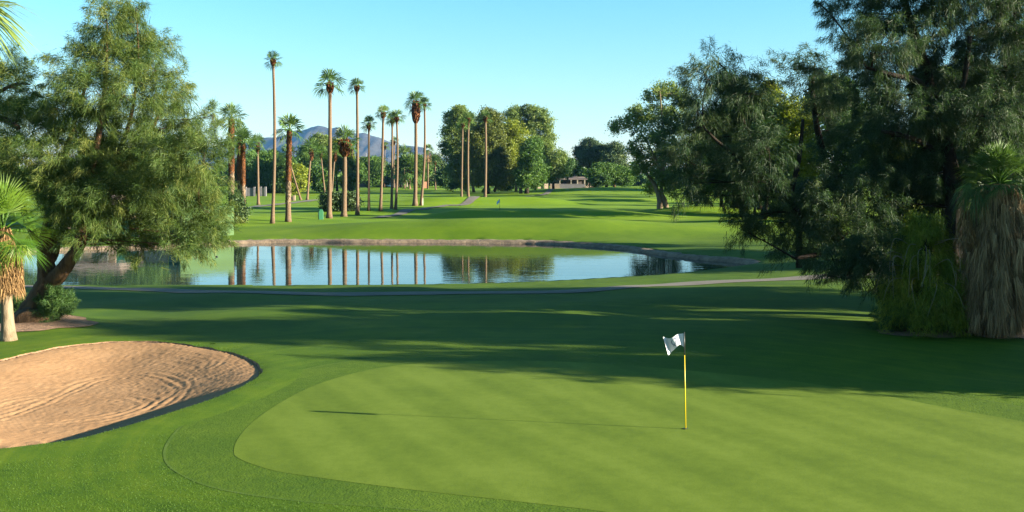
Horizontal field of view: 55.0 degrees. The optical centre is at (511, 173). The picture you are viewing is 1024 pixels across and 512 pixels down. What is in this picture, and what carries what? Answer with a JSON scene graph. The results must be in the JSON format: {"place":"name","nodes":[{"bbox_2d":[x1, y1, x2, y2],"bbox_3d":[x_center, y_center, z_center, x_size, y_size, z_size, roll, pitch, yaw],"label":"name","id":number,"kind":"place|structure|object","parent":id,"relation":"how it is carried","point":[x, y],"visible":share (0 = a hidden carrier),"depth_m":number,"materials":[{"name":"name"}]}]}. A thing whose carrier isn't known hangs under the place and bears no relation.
{"place":"outdoors","nodes":[
{"label":"outdoors","id":0,"kind":"place"},
{"bbox_2d":[0,342,260,448],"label":"bunker sand","id":1,"kind":"structure","parent":0,"point":[65,393],"depth_m":27.89,"materials":[{"name":"beige sand"}]},
{"bbox_2d":[0,341,262,372],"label":"bunker edge","id":2,"kind":"object","parent":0,"point":[244,357],"visible":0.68,"depth_m":32.05,"materials":[{"name":"sand"}]},
{"bbox_2d":[250,199,319,206],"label":"cart path","id":3,"kind":"structure","parent":0,"point":[284,203],"depth_m":189.62,"materials":[{"name":"grey concrete"}]},
{"bbox_2d":[173,126,452,167],"bbox_3d":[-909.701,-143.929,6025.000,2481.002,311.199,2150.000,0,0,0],"label":"mountain","id":4,"kind":"structure","parent":0,"point":[375,145],"depth_m":5971.14,"materials":[{"name":"stone"}]},
{"bbox_2d":[19,243,745,284],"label":"pond water","id":5,"kind":"structure","parent":0,"point":[345,263],"depth_m":72.44,"materials":[{"name":"blue liquid"}]},
{"bbox_2d":[18,239,759,264],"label":"pond bank","id":6,"kind":"structure","parent":0,"point":[662,253],"depth_m":94.38,"materials":[{"name":"brown soil"}]},
{"bbox_2d":[24,274,872,295],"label":"cart path","id":7,"kind":"structure","parent":0,"point":[448,292],"depth_m":50.85,"materials":[{"name":"grey concrete"}]},
{"bbox_2d":[371,189,552,217],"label":"cart path","id":8,"kind":"structure","parent":0,"point":[470,200],"depth_m":178.02,"materials":[{"name":"beige concrete"}]},
{"bbox_2d":[0,0,1022,168],"label":"sky","id":9,"kind":"structure","parent":0,"point":[588,61],"materials":[{"name":"blue"}]},
{"bbox_2d":[0,175,1023,511],"bbox_3d":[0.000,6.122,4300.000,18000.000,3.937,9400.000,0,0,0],"label":"ground","id":10,"kind":"structure","parent":0,"point":[752,319],"depth_m":39.55,"materials":[{"name":"green plant"}]},
{"bbox_2d":[0,292,26,309],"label":"shrub","id":11,"kind":"object","parent":10,"relation":"on","point":[16,306],"visible":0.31,"depth_m":42.74,"materials":[{"name":"green plant"}]},
{"bbox_2d":[1,151,38,204],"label":"shade tree","id":12,"kind":"object","parent":10,"relation":"on","point":[20,173],"visible":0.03,"depth_m":112.60,"materials":[{"name":"green plant"}]},
{"bbox_2d":[0,0,48,75],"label":"fan palm","id":13,"kind":"object","parent":10,"relation":"on","point":[7,27],"visible":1,"depth_m":13.13,"materials":[{"name":"green plant"}]},
{"bbox_2d":[0,37,53,190],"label":"tamarisk tree","id":14,"kind":"object","parent":10,"relation":"on","point":[6,87],"visible":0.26,"depth_m":41.89,"materials":[{"name":"green plant"}]},
{"bbox_2d":[0,174,60,341],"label":"fan palm","id":15,"kind":"object","parent":10,"relation":"on","point":[12,281],"visible":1,"depth_m":33.42,"materials":[{"name":"green plant"}]},
{"bbox_2d":[0,314,98,331],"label":"bare soil","id":16,"kind":"structure","parent":10,"relation":"on","point":[74,321],"depth_m":36.93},
{"bbox_2d":[29,283,81,322],"bbox_3d":[-17.473,5.094,37.727,1.782,1.990,1.988,0,0,0],"label":"shrub","id":17,"kind":"object","parent":10,"relation":"on","point":[57,307],"visible":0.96,"depth_m":37.38,"materials":[{"name":"green plant"}]},
{"bbox_2d":[0,0,245,322],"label":"tamarisk tree","id":18,"kind":"object","parent":10,"relation":"on","point":[65,187],"visible":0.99,"depth_m":37.11,"materials":[{"name":"green plant"}]},
{"bbox_2d":[0,336,304,463],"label":"bunker lip","id":19,"kind":"object","parent":10,"relation":"on","point":[287,370],"visible":0.88,"depth_m":24.51,"materials":[{"name":"green plant"}]},
{"bbox_2d":[178,206,233,235],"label":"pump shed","id":20,"kind":"structure","parent":10,"relation":"on","point":[232,233],"depth_m":99.96,"materials":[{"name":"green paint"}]},
{"bbox_2d":[219,101,248,194],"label":"fan palm","id":21,"kind":"object","parent":10,"relation":"on","point":[231,109],"visible":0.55,"depth_m":125.59,"materials":[{"name":"green plant"}]},
{"bbox_2d":[224,190,252,223],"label":"bush","id":22,"kind":"object","parent":10,"relation":"on","point":[243,211],"visible":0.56,"depth_m":117.56,"materials":[{"name":"green plant"}]},
{"bbox_2d":[227,123,253,193],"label":"fan palm","id":23,"kind":"object","parent":10,"relation":"on","point":[238,169],"visible":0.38,"depth_m":138.92,"materials":[{"name":"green plant"}]},
{"bbox_2d":[227,156,259,190],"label":"shade tree","id":24,"kind":"object","parent":10,"relation":"on","point":[250,183],"visible":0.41,"depth_m":307.18,"materials":[{"name":"green plant"}]},
{"bbox_2d":[229,128,260,202],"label":"fan palm","id":25,"kind":"object","parent":10,"relation":"on","point":[243,134],"visible":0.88,"depth_m":124.13,"materials":[{"name":"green plant"}]},
{"bbox_2d":[245,187,255,195],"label":"garden wall","id":26,"kind":"structure","parent":10,"relation":"on","point":[250,191],"depth_m":254.85,"materials":[{"name":"grey concrete"}]},
{"bbox_2d":[245,149,265,190],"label":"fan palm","id":27,"kind":"object","parent":10,"relation":"on","point":[255,154],"visible":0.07,"depth_m":327.40,"materials":[{"name":"green plant"}]},
{"bbox_2d":[250,133,266,204],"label":"fan palm","id":28,"kind":"object","parent":10,"relation":"on","point":[259,138],"visible":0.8,"depth_m":186.89,"materials":[{"name":"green plant"}]},
{"bbox_2d":[260,187,266,195],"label":"garden wall","id":29,"kind":"structure","parent":10,"relation":"on","point":[263,191],"depth_m":254.85,"materials":[{"name":"beige paint"}]},
{"bbox_2d":[246,149,283,192],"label":"shade tree","id":30,"kind":"object","parent":10,"relation":"on","point":[264,160],"visible":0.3,"depth_m":296.24,"materials":[{"name":"green plant"}]},
{"bbox_2d":[263,50,282,223],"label":"fan palm","id":31,"kind":"object","parent":10,"relation":"on","point":[272,61],"visible":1,"depth_m":117.99,"materials":[{"name":"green plant"}]},
{"bbox_2d":[259,153,306,193],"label":"shade tree","id":32,"kind":"object","parent":10,"relation":"on","point":[268,173],"visible":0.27,"depth_m":287.72,"materials":[{"name":"green plant"}]},
{"bbox_2d":[271,112,305,221],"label":"fan palm","id":33,"kind":"object","parent":10,"relation":"on","point":[291,121],"visible":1,"depth_m":120.86,"materials":[{"name":"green plant"}]},
{"bbox_2d":[277,143,301,199],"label":"fan palm","id":34,"kind":"object","parent":10,"relation":"on","point":[282,159],"visible":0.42,"depth_m":220.33,"materials":[{"name":"green plant"}]},
{"bbox_2d":[276,162,311,194],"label":"shade tree","id":35,"kind":"object","parent":10,"relation":"on","point":[300,171],"visible":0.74,"depth_m":267.84,"materials":[{"name":"green plant"}]},
{"bbox_2d":[296,143,322,191],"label":"shade tree","id":36,"kind":"object","parent":10,"relation":"on","point":[305,163],"visible":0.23,"depth_m":317.62,"materials":[{"name":"green plant"}]},
{"bbox_2d":[299,137,325,199],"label":"fan palm","id":37,"kind":"object","parent":10,"relation":"on","point":[310,143],"visible":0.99,"depth_m":221.24,"materials":[{"name":"green plant"}]},
{"bbox_2d":[308,131,327,169],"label":"shade tree","id":38,"kind":"object","parent":10,"relation":"on","point":[322,138],"visible":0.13,"depth_m":339.11,"materials":[{"name":"green plant"}]},
{"bbox_2d":[318,209,322,219],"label":"litter bin","id":39,"kind":"object","parent":10,"relation":"on","point":[320,214],"visible":1,"depth_m":124.95,"materials":[{"name":"green paint"}]},
{"bbox_2d":[314,146,327,191],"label":"fan palm","id":40,"kind":"object","parent":10,"relation":"on","point":[325,151],"visible":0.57,"depth_m":272.88,"materials":[{"name":"green plant"}]},
{"bbox_2d":[308,165,337,193],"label":"shade tree","id":41,"kind":"object","parent":10,"relation":"on","point":[316,181],"visible":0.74,"depth_m":287.99,"materials":[{"name":"green plant"}]},
{"bbox_2d":[311,67,346,217],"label":"fan palm","id":42,"kind":"object","parent":10,"relation":"on","point":[329,77],"visible":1,"depth_m":128.74,"materials":[{"name":"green plant"}]},
{"bbox_2d":[326,144,340,190],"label":"fan palm","id":43,"kind":"object","parent":10,"relation":"on","point":[335,156],"visible":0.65,"depth_m":262.41,"materials":[{"name":"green plant"}]},
{"bbox_2d":[318,137,359,190],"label":"shade tree","id":44,"kind":"object","parent":10,"relation":"on","point":[325,162],"visible":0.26,"depth_m":328.02,"materials":[{"name":"green plant"}]},
{"bbox_2d":[316,190,364,211],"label":"hedge","id":45,"kind":"object","parent":10,"relation":"on","point":[337,201],"visible":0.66,"depth_m":146.04,"materials":[{"name":"green plant"}]},
{"bbox_2d":[327,124,359,216],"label":"fan palm","id":46,"kind":"object","parent":10,"relation":"on","point":[343,144],"visible":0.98,"depth_m":135.44,"materials":[{"name":"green plant"}]},
{"bbox_2d":[336,154,367,190],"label":"shade tree","id":47,"kind":"object","parent":10,"relation":"on","point":[351,179],"visible":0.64,"depth_m":328.50,"materials":[{"name":"green plant"}]},
{"bbox_2d":[348,76,366,214],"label":"fan palm","id":48,"kind":"object","parent":10,"relation":"on","point":[356,88],"visible":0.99,"depth_m":139.57,"materials":[{"name":"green plant"}]},
{"bbox_2d":[360,115,375,210],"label":"fan palm","id":49,"kind":"object","parent":10,"relation":"on","point":[369,125],"visible":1,"depth_m":146.32,"materials":[{"name":"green plant"}]},
{"bbox_2d":[359,155,387,187],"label":"shade tree","id":50,"kind":"object","parent":10,"relation":"on","point":[375,168],"visible":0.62,"depth_m":397.72,"materials":[{"name":"green plant"}]},
{"bbox_2d":[359,180,407,186],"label":"house","id":51,"kind":"structure","parent":10,"relation":"on","point":[365,185],"depth_m":430.00,"materials":[{"name":"brown"}]},
{"bbox_2d":[375,104,392,210],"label":"fan palm","id":52,"kind":"object","parent":10,"relation":"on","point":[383,113],"visible":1,"depth_m":145.99,"materials":[{"name":"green plant"}]},
{"bbox_2d":[375,156,395,186],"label":"shade tree","id":53,"kind":"object","parent":10,"relation":"on","point":[387,181],"visible":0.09,"depth_m":427.11,"materials":[{"name":"green plant"}]},
{"bbox_2d":[381,142,389,186],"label":"fan palm","id":54,"kind":"object","parent":10,"relation":"on","point":[385,144],"visible":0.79,"depth_m":419.80,"materials":[{"name":"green plant"}]},
{"bbox_2d":[385,112,399,208],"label":"fan palm","id":55,"kind":"object","parent":10,"relation":"on","point":[391,197],"visible":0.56,"depth_m":162.59,"materials":[{"name":"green plant"}]},
{"bbox_2d":[384,157,403,187],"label":"shade tree","id":56,"kind":"object","parent":10,"relation":"on","point":[388,169],"visible":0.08,"depth_m":407.58,"materials":[{"name":"green plant"}]},
{"bbox_2d":[389,137,399,187],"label":"fan palm","id":57,"kind":"object","parent":10,"relation":"on","point":[394,141],"visible":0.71,"depth_m":399.85,"materials":[{"name":"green plant"}]},
{"bbox_2d":[388,108,406,209],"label":"fan palm","id":58,"kind":"object","parent":10,"relation":"on","point":[396,119],"visible":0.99,"depth_m":148.64,"materials":[{"name":"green plant"}]},
{"bbox_2d":[393,143,413,188],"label":"fan palm","id":59,"kind":"object","parent":10,"relation":"on","point":[404,150],"visible":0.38,"depth_m":379.22,"materials":[{"name":"green plant"}]},
{"bbox_2d":[389,151,428,188],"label":"shade tree","id":60,"kind":"object","parent":10,"relation":"on","point":[406,162],"visible":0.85,"depth_m":367.65,"materials":[{"name":"green plant"}]},
{"bbox_2d":[403,90,426,205],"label":"fan palm","id":61,"kind":"object","parent":10,"relation":"on","point":[415,109],"visible":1,"depth_m":177.82,"materials":[{"name":"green plant"}]},
{"bbox_2d":[411,154,436,187],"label":"shade tree","id":62,"kind":"object","parent":10,"relation":"on","point":[430,169],"visible":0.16,"depth_m":407.64,"materials":[{"name":"green plant"}]},
{"bbox_2d":[419,96,431,205],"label":"fan palm","id":63,"kind":"object","parent":10,"relation":"on","point":[424,101],"visible":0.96,"depth_m":178.76,"materials":[{"name":"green plant"}]},
{"bbox_2d":[422,143,432,188],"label":"fan palm","id":64,"kind":"object","parent":10,"relation":"on","point":[428,153],"visible":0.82,"depth_m":379.70,"materials":[{"name":"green plant"}]},
{"bbox_2d":[428,154,441,189],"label":"fan palm","id":65,"kind":"object","parent":10,"relation":"on","point":[434,158],"visible":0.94,"depth_m":359.70,"materials":[{"name":"green plant"}]},
{"bbox_2d":[429,152,446,186],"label":"shade tree","id":66,"kind":"object","parent":10,"relation":"on","point":[441,165],"visible":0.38,"depth_m":417.57,"materials":[{"name":"green plant"}]},
{"bbox_2d":[44,160,843,185],"bbox_3d":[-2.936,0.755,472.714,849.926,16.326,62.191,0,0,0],"label":"treeline","id":67,"kind":"object","parent":10,"relation":"on","point":[641,181],"visible":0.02,"depth_m":458.89,"materials":[{"name":"green plant"}]},
{"bbox_2d":[433,166,454,190],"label":"shade tree","id":68,"kind":"object","parent":10,"relation":"on","point":[440,179],"visible":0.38,"depth_m":337.15,"materials":[{"name":"green plant"}]},
{"bbox_2d":[447,182,459,191],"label":"bush","id":69,"kind":"object","parent":10,"relation":"on","point":[452,185],"visible":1,"depth_m":299.56,"materials":[{"name":"green plant"}]},
{"bbox_2d":[436,104,478,191],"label":"eucalyptus tree","id":70,"kind":"object","parent":10,"relation":"on","point":[450,145],"visible":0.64,"depth_m":297.10,"materials":[{"name":"green plant"}]},
{"bbox_2d":[452,170,470,191],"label":"shade tree","id":71,"kind":"object","parent":10,"relation":"on","point":[464,185],"visible":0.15,"depth_m":317.92,"materials":[{"name":"green plant"}]},
{"bbox_2d":[456,117,469,196],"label":"fan palm","id":72,"kind":"object","parent":10,"relation":"on","point":[465,120],"visible":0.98,"depth_m":231.33,"materials":[{"name":"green plant"}]},
{"bbox_2d":[462,111,476,196],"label":"fan palm","id":73,"kind":"object","parent":10,"relation":"on","point":[469,115],"visible":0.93,"depth_m":233.43,"materials":[{"name":"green plant"}]},
{"bbox_2d":[477,109,491,196],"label":"fan palm","id":74,"kind":"object","parent":10,"relation":"on","point":[484,116],"visible":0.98,"depth_m":219.55,"materials":[{"name":"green plant"}]},
{"bbox_2d":[461,104,514,192],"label":"olive tree","id":75,"kind":"object","parent":10,"relation":"on","point":[499,164],"visible":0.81,"depth_m":282.15,"materials":[{"name":"green plant"}]},
{"bbox_2d":[494,185,514,190],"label":"shade tree","id":76,"kind":"object","parent":10,"relation":"on","point":[509,187],"visible":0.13,"depth_m":328.37,"materials":[{"name":"green plant"}]},
{"bbox_2d":[503,117,533,191],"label":"eucalyptus tree","id":77,"kind":"object","parent":10,"relation":"on","point":[515,133],"visible":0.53,"depth_m":293.35,"materials":[{"name":"green plant"}]},
{"bbox_2d":[501,103,560,189],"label":"eucalyptus tree","id":78,"kind":"object","parent":10,"relation":"on","point":[536,120],"visible":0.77,"depth_m":312.13,"materials":[{"name":"green plant"}]},
{"bbox_2d":[511,135,552,193],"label":"shade tree","id":79,"kind":"object","parent":10,"relation":"on","point":[530,170],"visible":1,"depth_m":277.91,"materials":[{"name":"green plant"}]},
{"bbox_2d":[542,142,572,189],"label":"willow tree","id":80,"kind":"object","parent":10,"relation":"on","point":[558,159],"visible":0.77,"depth_m":307.35,"materials":[{"name":"green plant"}]},
{"bbox_2d":[555,175,586,186],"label":"house","id":81,"kind":"structure","parent":10,"relation":"on","point":[577,180],"depth_m":400.00,"materials":[{"name":"brown"}]},
{"bbox_2d":[560,184,584,188],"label":"garden wall","id":82,"kind":"structure","parent":10,"relation":"on","point":[564,186],"depth_m":385.38,"materials":[{"name":"beige concrete"}]},
{"bbox_2d":[564,155,583,183],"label":"shade tree","id":83,"kind":"object","parent":10,"relation":"on","point":[573,165],"visible":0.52,"depth_m":387.86,"materials":[{"name":"green plant"}]},
{"bbox_2d":[570,137,607,185],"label":"pine tree","id":84,"kind":"object","parent":10,"relation":"on","point":[587,151],"visible":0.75,"depth_m":397.63,"materials":[{"name":"green plant"}]},
{"bbox_2d":[163,354,1023,511],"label":"collar edge","id":85,"kind":"object","parent":10,"relation":"on","point":[165,449],"visible":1,"depth_m":19.89,"materials":[{"name":"green plant"}]},
{"bbox_2d":[166,354,1023,511],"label":"green collar","id":86,"kind":"object","parent":10,"relation":"on","point":[201,451],"visible":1,"depth_m":21.02,"materials":[{"name":"green plant"}]},
{"bbox_2d":[234,361,1023,511],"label":"putting green","id":87,"kind":"object","parent":86,"relation":"on","point":[605,437],"visible":1,"depth_m":20.77,"materials":[{"name":"green plant"}]},
{"bbox_2d":[663,332,687,428],"bbox_3d":[3.624,4.633,21.789,0.554,2.242,0.127,0,0,0],"label":"flagstick","id":88,"kind":"object","parent":87,"relation":"on","point":[673,343],"visible":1,"depth_m":21.77,"materials":[{"name":"yellow paint"}]},
{"bbox_2d":[586,172,614,187],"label":"bush","id":89,"kind":"object","parent":10,"relation":"on","point":[602,180],"visible":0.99,"depth_m":328.82,"materials":[{"name":"green plant"}]},
{"bbox_2d":[583,161,638,186],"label":"shade tree","id":90,"kind":"object","parent":10,"relation":"on","point":[620,175],"visible":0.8,"depth_m":366.41,"materials":[{"name":"green plant"}]},
{"bbox_2d":[598,140,632,186],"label":"tree","id":91,"kind":"object","parent":10,"relation":"on","point":[612,152],"visible":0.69,"depth_m":388.06,"materials":[{"name":"green plant"}]},
{"bbox_2d":[605,78,691,208],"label":"eucalyptus tree","id":92,"kind":"object","parent":10,"relation":"on","point":[641,119],"visible":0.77,"depth_m":155.38,"materials":[{"name":"green plant"}]},
{"bbox_2d":[681,158,744,205],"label":"shade tree","id":93,"kind":"object","parent":10,"relation":"on","point":[691,203],"visible":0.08,"depth_m":150.46,"materials":[{"name":"green plant"}]},
{"bbox_2d":[716,76,759,207],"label":"shade tree","id":94,"kind":"object","parent":10,"relation":"on","point":[733,109],"depth_m":149.03,"materials":[{"name":"green plant"}]},
{"bbox_2d":[725,110,794,218],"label":"shade tree","id":95,"kind":"object","parent":10,"relation":"on","point":[754,162],"depth_m":120.51,"materials":[{"name":"green plant"}]},
{"bbox_2d":[708,96,824,213],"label":"shade tree","id":96,"kind":"object","parent":10,"relation":"on","point":[759,124],"visible":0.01,"depth_m":138.18,"materials":[{"name":"green plant"}]},
{"bbox_2d":[749,73,827,267],"bbox_3d":[18.532,-0.095,65.548,6.226,13.090,4.350,0,0,-11],"label":"shade tree","id":97,"kind":"object","parent":10,"relation":"on","point":[794,132],"visible":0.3,"depth_m":65.00,"materials":[{"name":"green plant"}]},
{"bbox_2d":[647,35,938,305],"bbox_3d":[11.840,0.246,39.844,12.646,12.022,8.466,0,0,0],"label":"tamarisk tree","id":98,"kind":"object","parent":10,"relation":"on","point":[862,259],"visible":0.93,"depth_m":39.34,"materials":[{"name":"green plant"}]},
{"bbox_2d":[761,42,880,296],"bbox_3d":[14.862,-0.048,47.110,6.363,12.294,7.094,0,0,28],"label":"tamarisk tree","id":99,"kind":"object","parent":10,"relation":"on","point":[814,107],"visible":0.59,"depth_m":46.21,"materials":[{"name":"green plant"}]},
{"bbox_2d":[795,68,887,202],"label":"shade tree","id":100,"kind":"object","parent":10,"relation":"on","point":[806,95],"visible":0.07,"depth_m":145.16,"materials":[{"name":"green plant"}]},
{"bbox_2d":[858,139,920,212],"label":"shade tree","id":101,"kind":"object","parent":10,"relation":"on","point":[880,164],"visible":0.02,"depth_m":111.33,"materials":[{"name":"green plant"}]},
{"bbox_2d":[866,287,965,333],"bbox_3d":[15.353,5.313,37.057,4.111,2.173,2.305,0,0,0],"label":"bush","id":102,"kind":"object","parent":10,"relation":"on","point":[877,325],"visible":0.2,"depth_m":36.80,"materials":[{"name":"green plant"}]},
{"bbox_2d":[810,0,1023,331],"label":"tamarisk tree","id":103,"kind":"object","parent":10,"relation":"on","point":[928,108],"visible":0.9,"depth_m":39.59,"materials":[{"name":"green plant"}]},
{"bbox_2d":[878,329,969,337],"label":"bare soil","id":104,"kind":"structure","parent":10,"relation":"on","point":[944,334],"depth_m":36.22,"materials":[{"name":"brown soil"}]},
{"bbox_2d":[871,208,977,338],"bbox_3d":[15.359,3.643,36.735,4.056,4.845,4.179,0,0,31],"label":"creeper palm","id":105,"kind":"object","parent":10,"relation":"on","point":[919,257],"visible":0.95,"depth_m":36.05,"materials":[{"name":"green plant"}]},
{"bbox_2d":[908,56,1007,207],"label":"tamarisk tree","id":106,"kind":"object","parent":10,"relation":"on","point":[959,101],"visible":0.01,"depth_m":72.86,"materials":[{"name":"green plant"}]},
{"bbox_2d":[933,54,1023,207],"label":"tamarisk tree","id":107,"kind":"object","parent":10,"relation":"on","point":[1019,115],"visible":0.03,"depth_m":63.63,"materials":[{"name":"green plant"}]},
{"bbox_2d":[948,140,1023,338],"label":"fan palm","id":108,"kind":"object","parent":10,"relation":"on","point":[990,235],"visible":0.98,"depth_m":35.16,"materials":[{"name":"brown plant"}]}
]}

